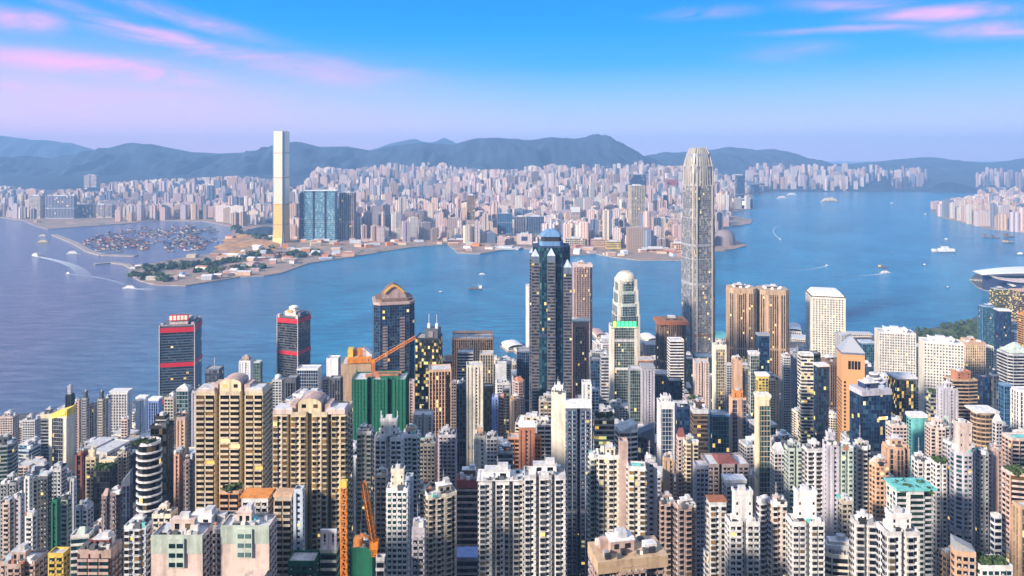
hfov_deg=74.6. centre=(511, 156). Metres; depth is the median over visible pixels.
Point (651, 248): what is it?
salmon hall
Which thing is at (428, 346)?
twin mast tower
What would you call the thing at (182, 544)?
residential tower
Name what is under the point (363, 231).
distant block
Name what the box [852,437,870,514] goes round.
residential tower
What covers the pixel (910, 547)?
window
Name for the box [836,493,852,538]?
residential tower
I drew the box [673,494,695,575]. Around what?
residential tower
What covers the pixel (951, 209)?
distant block
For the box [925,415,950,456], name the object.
residential tower
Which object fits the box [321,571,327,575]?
window
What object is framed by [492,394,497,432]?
residential tower
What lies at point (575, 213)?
white beacon block
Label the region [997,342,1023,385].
office tower
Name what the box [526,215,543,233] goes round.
dark slab
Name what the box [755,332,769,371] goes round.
office tower
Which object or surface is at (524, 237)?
holed block
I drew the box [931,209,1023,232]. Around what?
shore ground
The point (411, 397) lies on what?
residential tower
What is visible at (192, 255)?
shed
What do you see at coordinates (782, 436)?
residential tower
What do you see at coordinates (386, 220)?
distant block
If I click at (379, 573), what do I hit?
window
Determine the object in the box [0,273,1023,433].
island ground
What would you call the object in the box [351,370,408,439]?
residential tower
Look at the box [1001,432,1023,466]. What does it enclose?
residential tower
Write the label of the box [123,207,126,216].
distant block
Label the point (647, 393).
residential tower
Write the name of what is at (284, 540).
window
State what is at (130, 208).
distant block
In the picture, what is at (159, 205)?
distant block
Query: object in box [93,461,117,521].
office tower
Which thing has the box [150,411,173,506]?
residential tower
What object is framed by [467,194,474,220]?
slim tower
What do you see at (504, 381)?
residential tower
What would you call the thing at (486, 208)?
distant block
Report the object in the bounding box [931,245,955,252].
naval ship
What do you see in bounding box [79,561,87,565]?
window
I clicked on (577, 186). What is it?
distant block
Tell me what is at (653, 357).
office tower
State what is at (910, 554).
window
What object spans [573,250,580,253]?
shed
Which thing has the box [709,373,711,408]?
office tower
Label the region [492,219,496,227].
distant block
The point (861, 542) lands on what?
window
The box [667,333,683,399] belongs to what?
office tower
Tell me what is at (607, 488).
residential tower
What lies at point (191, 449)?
residential tower
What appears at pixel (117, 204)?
distant block
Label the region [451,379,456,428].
residential tower
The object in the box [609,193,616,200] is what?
distant block
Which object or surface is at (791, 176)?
distant block
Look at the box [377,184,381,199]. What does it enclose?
distant block
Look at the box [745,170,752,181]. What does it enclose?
distant block
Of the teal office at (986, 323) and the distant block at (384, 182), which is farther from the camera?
the distant block at (384, 182)
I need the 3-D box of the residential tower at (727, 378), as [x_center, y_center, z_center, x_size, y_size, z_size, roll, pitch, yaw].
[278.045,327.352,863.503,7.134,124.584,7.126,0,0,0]
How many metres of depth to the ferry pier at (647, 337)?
1455.85 m
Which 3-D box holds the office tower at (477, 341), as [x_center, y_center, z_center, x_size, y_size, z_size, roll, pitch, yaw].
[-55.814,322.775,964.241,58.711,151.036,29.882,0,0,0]
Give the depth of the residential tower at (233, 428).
389.95 m
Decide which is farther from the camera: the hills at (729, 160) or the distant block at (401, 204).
the hills at (729, 160)
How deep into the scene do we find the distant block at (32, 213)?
4321.49 m
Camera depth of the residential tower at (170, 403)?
660.00 m
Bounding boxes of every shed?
[146,276,155,279]
[170,275,178,279]
[186,254,198,257]
[195,265,206,268]
[201,274,213,279]
[213,273,221,278]
[216,256,228,259]
[223,270,236,272]
[225,235,235,238]
[227,253,238,256]
[236,270,251,275]
[246,256,257,260]
[250,268,259,271]
[253,245,262,249]
[262,254,273,258]
[269,259,276,263]
[275,253,285,257]
[281,244,288,247]
[282,255,296,259]
[289,259,297,263]
[301,247,310,251]
[310,242,320,245]
[319,257,332,259]
[321,254,331,256]
[331,247,341,249]
[342,252,354,256]
[350,240,360,242]
[354,243,363,246]
[364,243,373,247]
[369,241,379,244]
[385,242,393,245]
[396,242,406,244]
[439,237,447,240]
[448,242,457,244]
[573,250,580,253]
[583,247,592,250]
[606,252,615,255]
[638,248,646,252]
[656,250,666,253]
[663,248,675,252]
[669,252,677,256]
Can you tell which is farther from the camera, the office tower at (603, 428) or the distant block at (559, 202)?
the distant block at (559, 202)
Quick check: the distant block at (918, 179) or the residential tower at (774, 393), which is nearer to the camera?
the residential tower at (774, 393)
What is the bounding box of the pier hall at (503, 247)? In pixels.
[493,245,521,249]
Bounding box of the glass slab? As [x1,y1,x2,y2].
[302,190,338,239]
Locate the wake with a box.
[39,257,71,265]
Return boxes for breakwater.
[52,234,137,256]
[94,262,132,268]
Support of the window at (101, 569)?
in the apartment building at (99, 554)
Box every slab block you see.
[29,195,44,218]
[45,195,76,218]
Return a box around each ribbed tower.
[726,282,755,362]
[756,284,788,392]
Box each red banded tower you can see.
[159,314,201,410]
[277,305,310,376]
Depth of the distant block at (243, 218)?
3838.87 m
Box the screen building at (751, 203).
[742,198,752,207]
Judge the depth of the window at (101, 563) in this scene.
329.98 m
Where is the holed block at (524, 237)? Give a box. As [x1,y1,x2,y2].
[517,232,531,243]
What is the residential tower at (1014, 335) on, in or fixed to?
on the island ground at (796, 344)
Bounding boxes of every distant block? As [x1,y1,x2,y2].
[0,204,6,215]
[6,210,12,216]
[16,189,25,196]
[17,206,26,217]
[19,208,22,218]
[26,188,37,198]
[29,208,35,218]
[87,199,94,203]
[105,191,111,199]
[106,202,119,209]
[115,209,121,220]
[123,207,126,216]
[127,205,133,219]
[128,211,134,221]
[137,204,143,220]
[144,193,148,202]
[148,183,153,192]
[150,204,156,219]
[152,191,166,199]
[156,203,163,218]
[159,181,166,191]
[160,207,166,219]
[161,202,173,217]
[164,192,169,201]
[174,193,182,202]
[174,204,189,217]
[180,204,187,219]
[187,194,194,201]
[191,203,198,219]
[195,196,201,211]
[201,201,205,212]
[203,204,207,218]
[207,185,213,200]
[208,206,212,216]
[213,202,227,218]
[215,180,220,192]
[216,204,232,221]
[223,207,229,222]
[228,177,237,187]
[228,195,233,205]
[230,205,244,223]
[231,212,238,225]
[239,183,247,196]
[240,211,246,225]
[244,196,249,207]
[249,210,259,216]
[250,182,254,192]
[255,187,260,196]
[261,193,265,206]
[268,196,272,203]
[290,191,294,201]
[290,202,298,217]
[290,218,297,225]
[290,223,296,237]
[307,180,311,189]
[317,173,319,187]
[320,176,327,189]
[339,175,347,183]
[350,170,356,179]
[355,191,360,201]
[356,207,362,216]
[356,215,359,237]
[360,216,363,233]
[361,191,365,202]
[361,224,366,238]
[366,188,369,200]
[366,211,370,236]
[370,179,373,194]
[371,206,377,225]
[371,225,378,240]
[374,200,384,206]
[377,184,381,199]
[377,226,383,241]
[379,213,388,226]
[380,211,384,225]
[382,204,389,216]
[382,226,388,236]
[383,178,386,193]
[385,192,391,205]
[391,212,404,238]
[392,181,395,196]
[395,163,397,178]
[395,227,401,240]
[398,197,404,212]
[399,185,404,192]
[402,221,409,241]
[405,211,413,220]
[409,216,417,239]
[421,221,430,239]
[422,211,427,221]
[423,181,426,197]
[423,200,429,210]
[427,185,432,195]
[427,214,438,227]
[428,179,438,185]
[428,203,433,227]
[431,197,438,211]
[431,227,436,241]
[433,185,439,196]
[439,211,443,225]
[439,225,446,237]
[442,204,447,218]
[446,181,450,198]
[447,217,460,235]
[448,203,455,214]
[455,197,460,210]
[455,207,459,217]
[455,227,461,236]
[458,219,462,227]
[460,181,464,192]
[461,202,466,209]
[462,192,467,199]
[463,207,466,220]
[463,224,471,242]
[472,224,482,241]
[475,210,487,219]
[475,220,479,242]
[476,183,480,191]
[482,205,490,220]
[482,212,487,229]
[487,178,491,190]
[487,231,494,242]
[488,221,492,230]
[492,200,497,213]
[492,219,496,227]
[498,204,507,211]
[513,175,518,188]
[514,195,521,208]
[514,208,523,215]
[530,171,538,185]
[530,201,544,210]
[532,189,540,194]
[541,222,554,231]
[544,178,548,188]
[544,191,547,202]
[544,215,551,222]
[548,173,555,187]
[552,219,565,239]
[553,221,559,231]
[554,196,564,210]
[557,185,565,192]
[558,210,569,219]
[563,222,567,242]
[565,196,573,204]
[567,222,573,236]
[569,189,577,197]
[573,197,582,211]
[575,223,580,236]
[576,184,586,197]
[577,168,582,183]
[581,221,588,245]
[583,197,590,216]
[587,209,594,222]
[589,182,594,200]
[589,230,594,245]
[590,218,598,236]
[598,192,608,198]
[598,230,602,237]
[601,183,607,191]
[603,209,608,240]
[604,204,616,209]
[607,209,612,239]
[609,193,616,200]
[612,208,617,217]
[612,217,617,239]
[613,226,620,240]
[619,201,625,208]
[620,184,624,194]
[626,226,648,248]
[631,165,638,172]
[639,164,642,173]
[639,215,642,226]
[643,210,660,226]
[644,211,650,228]
[644,229,652,246]
[648,187,654,201]
[648,202,652,210]
[649,172,652,185]
[652,200,660,210]
[653,217,669,238]
[654,225,660,237]
[662,169,667,176]
[665,222,674,227]
[665,227,672,235]
[668,194,671,208]
[670,187,679,194]
[670,218,677,222]
[673,223,677,238]
[678,211,682,224]
[678,224,681,240]
[679,180,682,194]
[715,183,719,194]
[715,217,728,225]
[716,193,721,208]
[716,212,722,229]
[720,180,726,188]
[722,194,728,210]
[731,197,741,208]
[744,196,749,208]
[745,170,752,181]
[772,168,777,180]
[780,177,787,188]
[788,173,794,185]
[790,181,796,188]
[798,174,803,186]
[817,175,820,187]
[834,166,841,174]
[834,175,841,186]
[895,177,899,187]
[909,168,916,183]
[911,174,914,186]
[916,173,921,186]
[937,204,941,215]
[942,199,953,216]
[949,202,954,217]
[957,206,960,220]
[961,204,965,221]
[965,204,975,222]
[966,204,971,223]
[967,199,977,203]
[972,198,985,204]
[975,210,989,226]
[990,203,996,227]
[994,215,1008,228]
[997,213,1007,230]
[1001,204,1008,214]
[1007,170,1010,186]
[1009,211,1019,231]
[1016,207,1023,231]
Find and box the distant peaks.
[371,138,455,150]
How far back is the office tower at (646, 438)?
522.33 m
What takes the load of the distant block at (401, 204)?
on the kowloon ground at (280, 266)
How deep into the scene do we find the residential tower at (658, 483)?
452.18 m
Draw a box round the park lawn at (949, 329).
[915,319,977,342]
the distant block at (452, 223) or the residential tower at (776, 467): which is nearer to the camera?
the residential tower at (776, 467)
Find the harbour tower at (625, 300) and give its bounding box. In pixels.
[612,270,639,355]
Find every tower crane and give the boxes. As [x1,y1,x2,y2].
[340,479,347,575]
[353,480,378,556]
[365,336,415,370]
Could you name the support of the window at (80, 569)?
in the apartment building at (99, 554)
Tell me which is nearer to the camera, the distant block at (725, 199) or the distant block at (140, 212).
the distant block at (140, 212)
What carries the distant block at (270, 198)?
on the kowloon ground at (280, 266)
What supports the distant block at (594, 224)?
on the kowloon ground at (280, 266)
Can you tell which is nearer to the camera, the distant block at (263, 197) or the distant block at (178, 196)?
the distant block at (178, 196)
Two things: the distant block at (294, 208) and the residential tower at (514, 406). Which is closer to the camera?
the residential tower at (514, 406)
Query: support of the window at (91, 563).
in the apartment building at (99, 554)
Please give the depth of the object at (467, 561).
399.95 m
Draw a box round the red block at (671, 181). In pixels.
[666,178,676,185]
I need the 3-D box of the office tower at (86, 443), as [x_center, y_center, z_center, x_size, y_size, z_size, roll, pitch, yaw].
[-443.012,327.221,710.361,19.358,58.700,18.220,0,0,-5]
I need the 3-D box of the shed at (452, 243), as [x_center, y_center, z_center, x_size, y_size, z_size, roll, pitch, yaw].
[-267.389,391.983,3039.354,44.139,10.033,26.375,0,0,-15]
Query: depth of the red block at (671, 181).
6000.00 m
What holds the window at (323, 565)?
in the high-rise building at (329, 557)
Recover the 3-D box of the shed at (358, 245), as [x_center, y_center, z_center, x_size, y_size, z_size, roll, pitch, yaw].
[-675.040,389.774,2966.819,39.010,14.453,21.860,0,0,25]
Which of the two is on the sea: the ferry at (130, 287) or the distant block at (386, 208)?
the ferry at (130, 287)
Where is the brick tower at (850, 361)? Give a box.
[836,336,864,442]
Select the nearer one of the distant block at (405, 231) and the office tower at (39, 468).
the office tower at (39, 468)
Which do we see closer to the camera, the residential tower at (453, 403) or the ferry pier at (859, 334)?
the residential tower at (453, 403)
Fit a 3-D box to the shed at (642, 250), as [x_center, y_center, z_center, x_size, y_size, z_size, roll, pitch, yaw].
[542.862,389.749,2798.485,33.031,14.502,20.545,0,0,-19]
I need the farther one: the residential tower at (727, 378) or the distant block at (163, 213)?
the distant block at (163, 213)
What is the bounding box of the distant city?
[0,160,1023,246]
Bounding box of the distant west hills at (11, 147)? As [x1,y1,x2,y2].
[0,136,93,157]
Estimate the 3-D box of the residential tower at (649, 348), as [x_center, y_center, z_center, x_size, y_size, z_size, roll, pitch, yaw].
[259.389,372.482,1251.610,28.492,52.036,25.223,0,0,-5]
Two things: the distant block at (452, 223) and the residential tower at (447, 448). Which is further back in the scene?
the distant block at (452, 223)
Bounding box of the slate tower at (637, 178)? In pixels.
[629,173,645,197]
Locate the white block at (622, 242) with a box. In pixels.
[621,238,624,246]
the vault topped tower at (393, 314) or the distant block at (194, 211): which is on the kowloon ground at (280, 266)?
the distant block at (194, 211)
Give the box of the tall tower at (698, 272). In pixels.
[681,148,714,354]
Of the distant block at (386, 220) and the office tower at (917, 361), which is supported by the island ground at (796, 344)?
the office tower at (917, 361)
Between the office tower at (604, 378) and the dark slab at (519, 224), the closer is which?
the office tower at (604, 378)
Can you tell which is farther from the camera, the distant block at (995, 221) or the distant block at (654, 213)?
the distant block at (995, 221)
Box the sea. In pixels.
[0,161,1023,414]
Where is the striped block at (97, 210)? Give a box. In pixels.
[78,203,115,217]
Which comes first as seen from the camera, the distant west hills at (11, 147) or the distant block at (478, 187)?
the distant block at (478, 187)
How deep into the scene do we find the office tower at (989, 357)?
999.95 m
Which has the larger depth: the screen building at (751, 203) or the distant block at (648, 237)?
the screen building at (751, 203)
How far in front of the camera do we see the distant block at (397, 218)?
3250.71 m
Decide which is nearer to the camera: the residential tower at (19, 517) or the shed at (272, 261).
the residential tower at (19, 517)
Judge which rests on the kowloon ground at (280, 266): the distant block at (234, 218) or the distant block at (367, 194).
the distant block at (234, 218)
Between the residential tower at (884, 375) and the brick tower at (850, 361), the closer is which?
the brick tower at (850, 361)
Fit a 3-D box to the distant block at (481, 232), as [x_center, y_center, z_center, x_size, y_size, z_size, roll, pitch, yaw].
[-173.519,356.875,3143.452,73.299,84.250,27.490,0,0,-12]
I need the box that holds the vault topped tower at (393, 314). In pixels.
[372,282,414,379]
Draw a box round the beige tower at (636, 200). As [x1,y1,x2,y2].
[628,184,644,225]
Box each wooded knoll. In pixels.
[243,226,272,235]
[923,182,976,192]
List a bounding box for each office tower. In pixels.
[0,433,17,481]
[23,457,50,478]
[40,406,57,461]
[49,405,75,472]
[65,384,74,407]
[75,448,86,504]
[79,437,96,455]
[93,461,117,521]
[109,388,132,432]
[115,429,139,438]
[123,432,138,451]
[130,449,137,513]
[135,395,149,434]
[148,396,162,429]
[176,384,192,446]
[205,357,223,382]
[254,360,261,381]
[284,374,299,400]
[286,388,308,400]
[297,365,321,389]
[326,355,340,376]
[329,375,342,400]
[341,345,372,400]
[443,354,451,378]
[452,331,493,378]
[457,349,473,379]
[479,350,493,393]
[483,383,492,434]
[495,361,505,393]
[517,347,528,413]
[526,284,528,346]
[572,260,592,349]
[572,317,589,398]
[575,394,581,398]
[589,356,599,403]
[593,411,614,450]
[600,351,608,404]
[609,321,637,401]
[614,418,623,424]
[628,365,640,421]
[638,422,654,461]
[651,354,655,368]
[653,315,688,387]
[654,369,666,417]
[657,392,674,470]
[666,377,681,399]
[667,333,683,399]
[675,400,689,470]
[686,351,692,387]
[690,398,707,459]
[708,409,729,452]
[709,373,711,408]
[712,339,726,408]
[728,412,751,435]
[729,388,745,452]
[747,350,759,418]
[748,419,777,435]
[753,391,770,514]
[754,371,769,391]
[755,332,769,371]
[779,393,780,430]
[797,351,813,445]
[810,351,820,361]
[813,362,829,445]
[821,354,836,411]
[835,331,850,356]
[840,430,849,441]
[849,377,891,458]
[857,339,873,365]
[865,360,873,376]
[866,361,885,385]
[874,325,915,375]
[886,372,917,420]
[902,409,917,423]
[905,411,927,477]
[916,343,917,381]
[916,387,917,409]
[918,334,963,412]
[926,388,935,421]
[936,379,957,436]
[944,368,977,421]
[958,336,985,378]
[964,405,999,450]
[978,374,989,405]
[986,344,993,375]
[989,368,998,415]
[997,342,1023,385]
[998,382,1011,426]
[1002,421,1012,431]
[1010,386,1023,428]
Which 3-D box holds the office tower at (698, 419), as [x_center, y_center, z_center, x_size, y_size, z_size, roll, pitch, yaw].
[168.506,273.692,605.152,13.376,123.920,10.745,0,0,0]
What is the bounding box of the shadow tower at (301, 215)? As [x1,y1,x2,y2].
[299,191,303,240]
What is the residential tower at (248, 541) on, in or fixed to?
on the hillside ground
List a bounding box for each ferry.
[32,252,40,256]
[37,239,50,242]
[66,250,79,253]
[122,285,136,288]
[820,197,839,201]
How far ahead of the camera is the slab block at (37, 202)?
4332.08 m
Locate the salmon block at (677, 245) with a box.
[670,241,681,250]
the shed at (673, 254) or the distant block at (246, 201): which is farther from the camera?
the distant block at (246, 201)
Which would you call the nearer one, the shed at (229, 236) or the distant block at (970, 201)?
the shed at (229, 236)
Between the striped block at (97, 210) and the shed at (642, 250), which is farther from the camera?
the striped block at (97, 210)
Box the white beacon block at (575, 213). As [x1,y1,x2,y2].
[570,207,579,219]
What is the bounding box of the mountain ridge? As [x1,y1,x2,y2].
[0,134,765,185]
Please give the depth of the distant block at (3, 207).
4544.59 m
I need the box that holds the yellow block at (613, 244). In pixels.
[606,240,620,248]
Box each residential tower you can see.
[0,409,18,444]
[0,471,23,560]
[2,483,13,558]
[13,490,24,547]
[22,413,40,441]
[24,474,32,511]
[25,508,36,549]
[33,475,39,549]
[39,470,52,551]
[50,452,66,498]
[51,497,60,549]
[61,491,71,546]
[70,476,76,532]
[75,397,81,450]
[75,498,93,528]
[82,390,89,445]
[86,447,98,501]
[87,437,118,447]
[90,401,97,437]
[94,518,101,535]
[98,390,105,436]
[101,488,109,531]
[106,393,110,436]
[110,485,123,575]
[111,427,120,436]
[117,446,130,485]
[121,468,132,575]
[124,512,152,575]
[132,404,134,422]
[133,436,161,518]
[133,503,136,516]
[139,431,149,438]
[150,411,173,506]
[151,511,212,575]
[164,391,175,446]
[174,446,185,514]
[174,447,194,453]
[176,410,188,453]
[183,453,194,513]
[191,389,196,446]
[191,492,235,575]
[195,373,272,510]
[219,482,243,513]
[221,503,276,575]
[239,354,253,379]
[240,488,274,513]
[272,374,284,409]
[273,391,353,575]
[273,488,294,575]
[293,485,304,550]
[301,388,330,400]
[322,376,329,394]
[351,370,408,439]
[353,440,356,536]
[357,422,374,536]
[374,411,404,523]
[375,466,388,553]
[386,461,409,575]
[403,423,419,516]
[405,473,413,575]
[409,379,414,422]
[411,504,425,575]
[413,409,433,438]
[420,432,436,486]
[420,480,430,517]
[423,469,456,575]
[429,364,450,437]
[438,424,456,488]
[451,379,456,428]
[456,464,477,546]
[457,378,465,473]
[466,361,482,465]
[474,424,485,470]
[476,456,523,575]
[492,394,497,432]
[494,355,509,393]
[497,376,509,393]
[498,393,503,438]
[498,437,506,445]
[502,355,511,385]
[502,386,509,438]
[507,433,518,468]
[510,392,519,432]
[511,369,516,394]
[513,376,524,414]
[515,411,538,432]
[518,420,534,468]
[523,457,566,575]
[535,433,540,460]
[536,415,550,460]
[539,392,550,419]
[551,381,565,471]
[565,399,591,575]
[582,379,591,449]
[588,448,597,574]
[590,348,607,357]
[592,338,608,354]
[592,387,598,450]
[596,442,618,537]
[599,404,613,413]
[609,398,627,420]
[618,437,627,529]
[626,461,646,536]
[636,422,643,428]
[638,355,653,365]
[639,363,654,433]
[641,460,660,496]
[642,341,655,355]
[645,452,656,537]
[655,434,656,462]
[657,465,675,499]
[657,466,661,492]
[657,490,673,575]
[662,451,673,497]
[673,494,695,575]
[674,400,693,406]
[676,427,684,499]
[682,433,698,498]
[683,394,704,403]
[693,358,708,408]
[693,460,708,575]
[700,453,748,494]
[702,548,705,575]
[705,495,727,575]
[724,485,759,575]
[725,362,730,411]
[731,354,741,393]
[739,434,753,466]
[742,361,747,403]
[750,467,753,513]
[756,494,767,575]
[767,372,779,430]
[767,493,786,575]
[770,429,797,448]
[770,442,783,495]
[781,352,789,433]
[784,438,801,512]
[785,484,824,575]
[790,350,797,433]
[791,407,797,440]
[799,344,805,350]
[802,438,821,517]
[822,428,838,538]
[825,533,849,575]
[829,409,836,440]
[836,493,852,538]
[839,439,853,514]
[849,509,876,575]
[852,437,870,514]
[869,454,889,521]
[876,497,919,575]
[880,372,887,386]
[881,433,909,477]
[884,478,937,575]
[885,415,906,443]
[911,446,929,482]
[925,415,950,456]
[930,455,947,575]
[938,546,949,575]
[942,437,974,546]
[949,418,974,549]
[974,447,988,553]
[987,442,1002,553]
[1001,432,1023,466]
[1001,464,1023,563]
[1011,319,1017,329]
[1011,327,1017,342]
[1011,500,1023,575]
[1012,426,1023,431]
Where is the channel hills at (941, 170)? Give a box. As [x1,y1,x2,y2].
[850,157,1023,182]
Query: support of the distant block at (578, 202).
on the kowloon ground at (280, 266)
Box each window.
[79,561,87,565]
[79,567,87,572]
[90,562,98,565]
[90,568,98,572]
[100,561,109,565]
[100,567,109,572]
[221,495,228,499]
[221,500,228,504]
[230,495,237,499]
[230,501,237,504]
[275,501,281,506]
[283,501,290,506]
[283,507,290,512]
[283,532,290,536]
[283,538,290,542]
[283,544,290,549]
[321,555,327,559]
[321,563,327,567]
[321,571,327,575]
[328,555,335,559]
[328,563,335,567]
[328,571,335,575]
[377,563,383,567]
[377,571,383,575]
[833,558,847,563]
[833,566,847,569]
[833,572,847,575]
[857,527,863,531]
[857,540,863,544]
[857,553,863,557]
[908,538,913,542]
[908,545,913,549]
[908,552,913,556]
[908,559,913,563]
[908,566,913,570]
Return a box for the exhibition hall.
[973,266,1023,290]
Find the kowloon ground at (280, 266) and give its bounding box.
[0,175,901,285]
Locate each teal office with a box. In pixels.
[978,303,995,345]
[993,308,1011,354]
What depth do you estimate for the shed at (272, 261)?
2490.59 m
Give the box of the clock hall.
[448,237,474,241]
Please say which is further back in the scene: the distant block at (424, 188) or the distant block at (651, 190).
the distant block at (424, 188)
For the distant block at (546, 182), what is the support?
on the rising ground at (48, 183)
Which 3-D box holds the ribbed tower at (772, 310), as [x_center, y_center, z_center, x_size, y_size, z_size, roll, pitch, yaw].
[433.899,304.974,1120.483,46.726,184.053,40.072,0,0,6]
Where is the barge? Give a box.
[1002,239,1014,242]
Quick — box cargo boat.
[468,284,482,288]
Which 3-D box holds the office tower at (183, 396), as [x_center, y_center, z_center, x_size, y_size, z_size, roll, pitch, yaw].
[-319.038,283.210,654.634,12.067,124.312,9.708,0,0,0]
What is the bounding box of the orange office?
[1018,310,1023,346]
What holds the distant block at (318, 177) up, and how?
on the rising ground at (48, 183)
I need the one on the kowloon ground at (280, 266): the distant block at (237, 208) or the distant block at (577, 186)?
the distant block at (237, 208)
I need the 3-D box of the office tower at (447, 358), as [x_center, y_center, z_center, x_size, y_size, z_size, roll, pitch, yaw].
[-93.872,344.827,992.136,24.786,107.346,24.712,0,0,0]
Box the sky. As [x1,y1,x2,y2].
[0,0,1023,160]
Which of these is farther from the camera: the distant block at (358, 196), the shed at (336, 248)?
the distant block at (358, 196)
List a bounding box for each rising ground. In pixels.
[0,174,677,210]
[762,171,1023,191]
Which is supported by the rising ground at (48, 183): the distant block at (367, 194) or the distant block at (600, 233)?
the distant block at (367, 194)
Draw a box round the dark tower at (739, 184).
[735,174,744,197]
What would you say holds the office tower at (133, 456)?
on the hillside ground
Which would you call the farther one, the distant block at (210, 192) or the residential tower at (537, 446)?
the distant block at (210, 192)
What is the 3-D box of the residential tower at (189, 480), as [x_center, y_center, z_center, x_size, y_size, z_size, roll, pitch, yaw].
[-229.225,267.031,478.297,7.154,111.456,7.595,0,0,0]
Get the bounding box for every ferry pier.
[500,340,523,352]
[592,328,604,339]
[600,332,608,338]
[640,333,655,340]
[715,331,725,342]
[789,322,802,335]
[790,334,805,341]
[846,331,872,337]
[969,277,981,280]
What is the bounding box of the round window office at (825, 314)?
[805,287,845,357]
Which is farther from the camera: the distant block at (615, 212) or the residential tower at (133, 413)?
the distant block at (615, 212)
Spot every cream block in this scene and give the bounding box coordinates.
[565,236,584,246]
[590,237,605,246]
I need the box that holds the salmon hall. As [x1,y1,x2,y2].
[641,246,667,251]
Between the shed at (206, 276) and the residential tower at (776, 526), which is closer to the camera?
the residential tower at (776, 526)
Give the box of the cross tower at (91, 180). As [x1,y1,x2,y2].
[84,174,99,186]
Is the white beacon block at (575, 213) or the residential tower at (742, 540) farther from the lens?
the white beacon block at (575, 213)
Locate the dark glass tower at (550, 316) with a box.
[529,217,571,412]
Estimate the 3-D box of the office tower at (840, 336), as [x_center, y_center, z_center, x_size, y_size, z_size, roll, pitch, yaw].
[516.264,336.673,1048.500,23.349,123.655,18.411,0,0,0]
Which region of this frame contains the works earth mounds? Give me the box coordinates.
[213,234,280,256]
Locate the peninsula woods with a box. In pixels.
[127,224,322,281]
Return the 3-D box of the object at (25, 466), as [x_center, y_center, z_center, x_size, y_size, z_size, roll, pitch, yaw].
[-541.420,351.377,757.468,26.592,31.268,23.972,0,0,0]
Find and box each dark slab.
[497,212,511,233]
[514,215,525,233]
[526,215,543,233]
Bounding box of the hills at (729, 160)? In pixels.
[646,147,904,176]
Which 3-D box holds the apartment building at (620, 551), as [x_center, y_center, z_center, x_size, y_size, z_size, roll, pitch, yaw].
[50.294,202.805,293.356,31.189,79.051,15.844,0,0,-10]
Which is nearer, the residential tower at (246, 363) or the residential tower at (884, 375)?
the residential tower at (884, 375)
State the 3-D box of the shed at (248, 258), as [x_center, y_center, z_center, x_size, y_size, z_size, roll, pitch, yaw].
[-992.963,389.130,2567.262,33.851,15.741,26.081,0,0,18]
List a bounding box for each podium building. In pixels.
[94,438,129,458]
[305,239,338,241]
[693,352,711,372]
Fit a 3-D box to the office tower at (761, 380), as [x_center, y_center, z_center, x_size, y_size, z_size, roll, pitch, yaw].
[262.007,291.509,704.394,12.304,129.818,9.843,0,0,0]
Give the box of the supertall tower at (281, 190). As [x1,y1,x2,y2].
[272,131,290,242]
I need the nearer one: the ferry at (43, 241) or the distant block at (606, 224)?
the distant block at (606, 224)
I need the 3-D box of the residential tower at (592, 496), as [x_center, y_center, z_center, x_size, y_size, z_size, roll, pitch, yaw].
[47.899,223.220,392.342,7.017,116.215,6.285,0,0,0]
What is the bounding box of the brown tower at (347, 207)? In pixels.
[339,191,355,239]
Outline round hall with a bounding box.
[715,229,735,245]
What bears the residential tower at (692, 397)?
on the hillside ground
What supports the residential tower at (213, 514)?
on the hillside ground
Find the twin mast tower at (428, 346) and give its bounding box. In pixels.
[415,323,442,409]
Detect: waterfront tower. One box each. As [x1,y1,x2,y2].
[990,286,1009,308]
[1008,288,1023,322]
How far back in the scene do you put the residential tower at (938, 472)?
440.00 m
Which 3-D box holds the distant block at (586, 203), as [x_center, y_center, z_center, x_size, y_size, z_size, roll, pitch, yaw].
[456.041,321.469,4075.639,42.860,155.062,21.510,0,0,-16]
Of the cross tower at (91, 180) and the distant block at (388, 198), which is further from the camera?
the cross tower at (91, 180)
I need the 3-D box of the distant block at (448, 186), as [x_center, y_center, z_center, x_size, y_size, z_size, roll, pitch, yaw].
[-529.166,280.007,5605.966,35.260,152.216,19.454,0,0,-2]
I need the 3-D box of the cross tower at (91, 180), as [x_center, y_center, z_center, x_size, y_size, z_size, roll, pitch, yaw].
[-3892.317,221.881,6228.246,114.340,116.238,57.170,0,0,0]
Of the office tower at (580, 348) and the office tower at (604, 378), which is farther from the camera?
the office tower at (580, 348)

